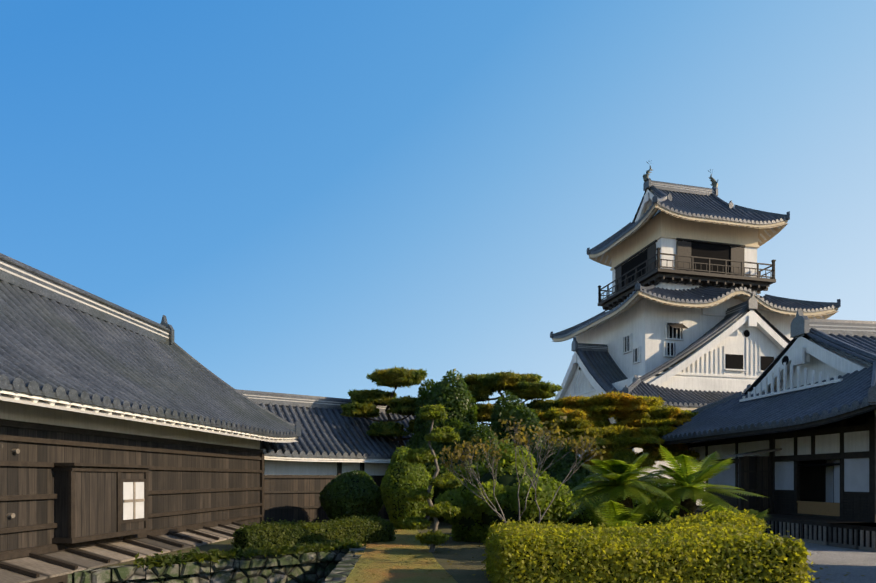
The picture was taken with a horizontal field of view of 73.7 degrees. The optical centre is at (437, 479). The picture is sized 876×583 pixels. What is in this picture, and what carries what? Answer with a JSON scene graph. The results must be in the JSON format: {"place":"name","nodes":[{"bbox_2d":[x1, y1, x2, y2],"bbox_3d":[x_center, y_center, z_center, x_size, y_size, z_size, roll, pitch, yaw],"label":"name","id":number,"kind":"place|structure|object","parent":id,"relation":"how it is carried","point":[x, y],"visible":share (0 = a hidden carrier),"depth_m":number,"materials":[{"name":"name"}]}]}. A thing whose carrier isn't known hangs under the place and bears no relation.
{"place":"outdoors","nodes":[
{"label":"outdoors","id":0,"kind":"place"},
{"bbox_2d":[68,546,365,582],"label":"stone wall","id":1,"kind":"structure","parent":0,"point":[335,566],"depth_m":12.23,"materials":[{"name":"stone"}]},
{"bbox_2d":[122,537,366,568],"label":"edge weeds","id":2,"kind":"object","parent":1,"relation":"on","point":[196,555],"visible":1,"depth_m":12.39,"materials":[{"name":"green plant"}]},
{"bbox_2d":[345,529,457,582],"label":"path","id":3,"kind":"structure","parent":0,"point":[381,564],"depth_m":11.51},
{"bbox_2d":[380,446,433,529],"bbox_3d":[-1.063,0.406,19.903,1.882,3.076,1.876,0,0,1],"label":"cone bush","id":4,"kind":"object","parent":3,"relation":"on","point":[414,474],"depth_m":19.34,"materials":[{"name":"green plant"}]},
{"bbox_2d":[0,0,875,427],"label":"sky","id":5,"kind":"structure","parent":0,"point":[314,197],"materials":[{"name":"blue"}]},
{"bbox_2d":[538,391,699,474],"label":"pine needles","id":6,"kind":"object","parent":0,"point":[634,416],"visible":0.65,"depth_m":22.57,"materials":[{"name":"green plant"}]},
{"bbox_2d":[785,541,875,582],"bbox_3d":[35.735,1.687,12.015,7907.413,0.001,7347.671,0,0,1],"label":"ground","id":7,"kind":"structure","parent":0,"point":[838,562],"depth_m":11.54,"materials":[{"name":"grey gravel"}]},
{"bbox_2d":[0,253,300,582],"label":"wooden building","id":8,"kind":"structure","parent":7,"relation":"on","point":[126,435],"depth_m":13.16,"materials":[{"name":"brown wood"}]},
{"bbox_2d":[227,514,396,549],"bbox_3d":[-3.037,1.339,14.917,4.411,0.849,1.327,0,0,-40],"label":"hedge","id":9,"kind":"object","parent":7,"relation":"on","point":[346,522],"depth_m":14.39,"materials":[{"name":"green plant"}]},
{"bbox_2d":[220,378,427,523],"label":"building","id":10,"kind":"structure","parent":7,"relation":"on","point":[332,443],"depth_m":23.03,"materials":[{"name":"tile"}]},
{"bbox_2d":[319,470,382,522],"bbox_3d":[-3.085,0.747,20.929,2.393,2.165,2.401,0,0,1],"label":"round bush","id":11,"kind":"object","parent":7,"relation":"on","point":[333,510],"depth_m":20.16,"materials":[{"name":"green plant"}]},
{"bbox_2d":[100,518,813,582],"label":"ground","id":12,"kind":"structure","parent":7,"relation":"on","point":[465,571],"depth_m":13.04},
{"bbox_2d":[360,385,411,445],"bbox_3d":[-1.846,-1.148,24.816,2.920,5.732,0.649,0,0,1],"label":"pine trunk","id":13,"kind":"object","parent":12,"relation":"on","point":[400,439],"visible":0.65,"depth_m":24.84,"materials":[{"name":"brown plant"}]},
{"bbox_2d":[340,366,426,437],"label":"pine needles","id":14,"kind":"object","parent":13,"relation":"attached to","point":[362,404],"visible":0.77,"depth_m":24.29,"materials":[{"name":"green plant"}]},
{"bbox_2d":[400,403,463,551],"bbox_3d":[-0.130,-0.030,13.504,1.489,3.468,1.076,0,0,1],"label":"cloud tree","id":15,"kind":"object","parent":12,"relation":"on","point":[422,455],"depth_m":13.30,"materials":[{"name":"green plant"}]},
{"bbox_2d":[476,389,531,424],"bbox_3d":[2.978,-1.067,24.735,3.411,5.552,0.666,0,0,7],"label":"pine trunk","id":16,"kind":"object","parent":12,"relation":"on","point":[500,393],"visible":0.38,"depth_m":24.87,"materials":[{"name":"brown plant"}]},
{"bbox_2d":[453,370,562,424],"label":"pine needles","id":17,"kind":"object","parent":16,"relation":"attached to","point":[520,386],"visible":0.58,"depth_m":24.06,"materials":[{"name":"green plant"}]},
{"bbox_2d":[438,416,605,522],"bbox_3d":[1.623,0.230,11.486,3.306,2.936,1.855,0,0,1],"label":"bare shrub","id":18,"kind":"object","parent":12,"relation":"on","point":[481,445],"depth_m":11.31,"materials":[{"name":"plant"}]},
{"bbox_2d":[356,536,863,582],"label":"fallen leaves","id":19,"kind":"object","parent":12,"relation":"on","point":[486,576],"visible":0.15,"depth_m":11.19,"materials":[{"name":"brown plant"}]},
{"bbox_2d":[615,491,635,526],"bbox_3d":[4.022,0.914,12.458,0.520,1.589,0.422,0,0,1],"label":"cycad trunk","id":20,"kind":"object","parent":12,"relation":"on","point":[628,502],"visible":0.06,"depth_m":12.31,"materials":[{"name":"brown plant"}]},
{"bbox_2d":[585,496,663,528],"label":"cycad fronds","id":21,"kind":"object","parent":20,"relation":"attached to","point":[623,516],"visible":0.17,"depth_m":11.23,"materials":[{"name":"green plant"}]},
{"bbox_2d":[562,452,691,521],"bbox_3d":[3.942,0.204,12.494,2.862,1.555,2.518,0,0,34],"label":"cycad plant","id":22,"kind":"object","parent":20,"relation":"attached to","point":[618,476],"visible":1,"depth_m":12.15,"materials":[{"name":"green plant"}]},
{"bbox_2d":[677,497,697,517],"bbox_3d":[5.375,0.955,12.645,0.517,1.510,0.422,0,0,1],"label":"cycad trunk","id":23,"kind":"object","parent":12,"relation":"on","point":[690,504],"visible":0.12,"depth_m":12.52,"materials":[{"name":"brown plant"}]},
{"bbox_2d":[634,446,765,524],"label":"cycad fronds","id":24,"kind":"object","parent":23,"relation":"attached to","point":[692,485],"visible":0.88,"depth_m":12.27,"materials":[{"name":"green plant"}]},
{"bbox_2d":[404,368,598,523],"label":"trees","id":25,"kind":"object","parent":7,"relation":"on","point":[461,403],"depth_m":22.20,"materials":[{"name":"green plant"}]},
{"bbox_2d":[434,438,579,542],"bbox_3d":[1.979,0.591,15.731,4.156,3.287,3.188,0,0,1],"label":"leafy shrub","id":26,"kind":"object","parent":7,"relation":"on","point":[468,503],"depth_m":15.03,"materials":[{"name":"green plant"}]},
{"bbox_2d":[562,473,680,527],"bbox_3d":[5.017,0.862,16.851,5.271,2.283,3.401,0,0,1],"label":"pale shrub","id":27,"kind":"object","parent":7,"relation":"on","point":[577,518],"depth_m":15.83,"materials":[{"name":"green plant"}]},
{"bbox_2d":[480,517,817,582],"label":"hedge","id":28,"kind":"object","parent":7,"relation":"on","point":[693,539],"depth_m":7.90,"materials":[{"name":"green plant"}]},
{"bbox_2d":[549,160,840,504],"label":"castle keep","id":29,"kind":"structure","parent":7,"relation":"on","point":[691,319],"depth_m":35.99,"materials":[{"name":"white paint"}]},
{"bbox_2d":[666,507,771,533],"bbox_3d":[5.083,1.125,10.743,1.787,1.286,1.683,0,0,-44],"label":"hedge","id":30,"kind":"object","parent":7,"relation":"on","point":[752,521],"depth_m":10.45,"materials":[{"name":"green plant"}]},
{"bbox_2d":[653,309,875,551],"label":"palace wing","id":31,"kind":"structure","parent":7,"relation":"on","point":[791,430],"depth_m":17.96,"materials":[{"name":"grey tile"}]},
{"bbox_3d":[5.938,1.469,11.840,0.446,0.540,0.422,0,0,1],"label":"cycad trunk","id":32,"kind":"object","parent":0,"visible":0},
{"bbox_2d":[708,505,814,563],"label":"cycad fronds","id":33,"kind":"object","parent":32,"relation":"attached to","point":[761,515],"visible":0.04,"depth_m":11.63,"materials":[{"name":"green plant"}]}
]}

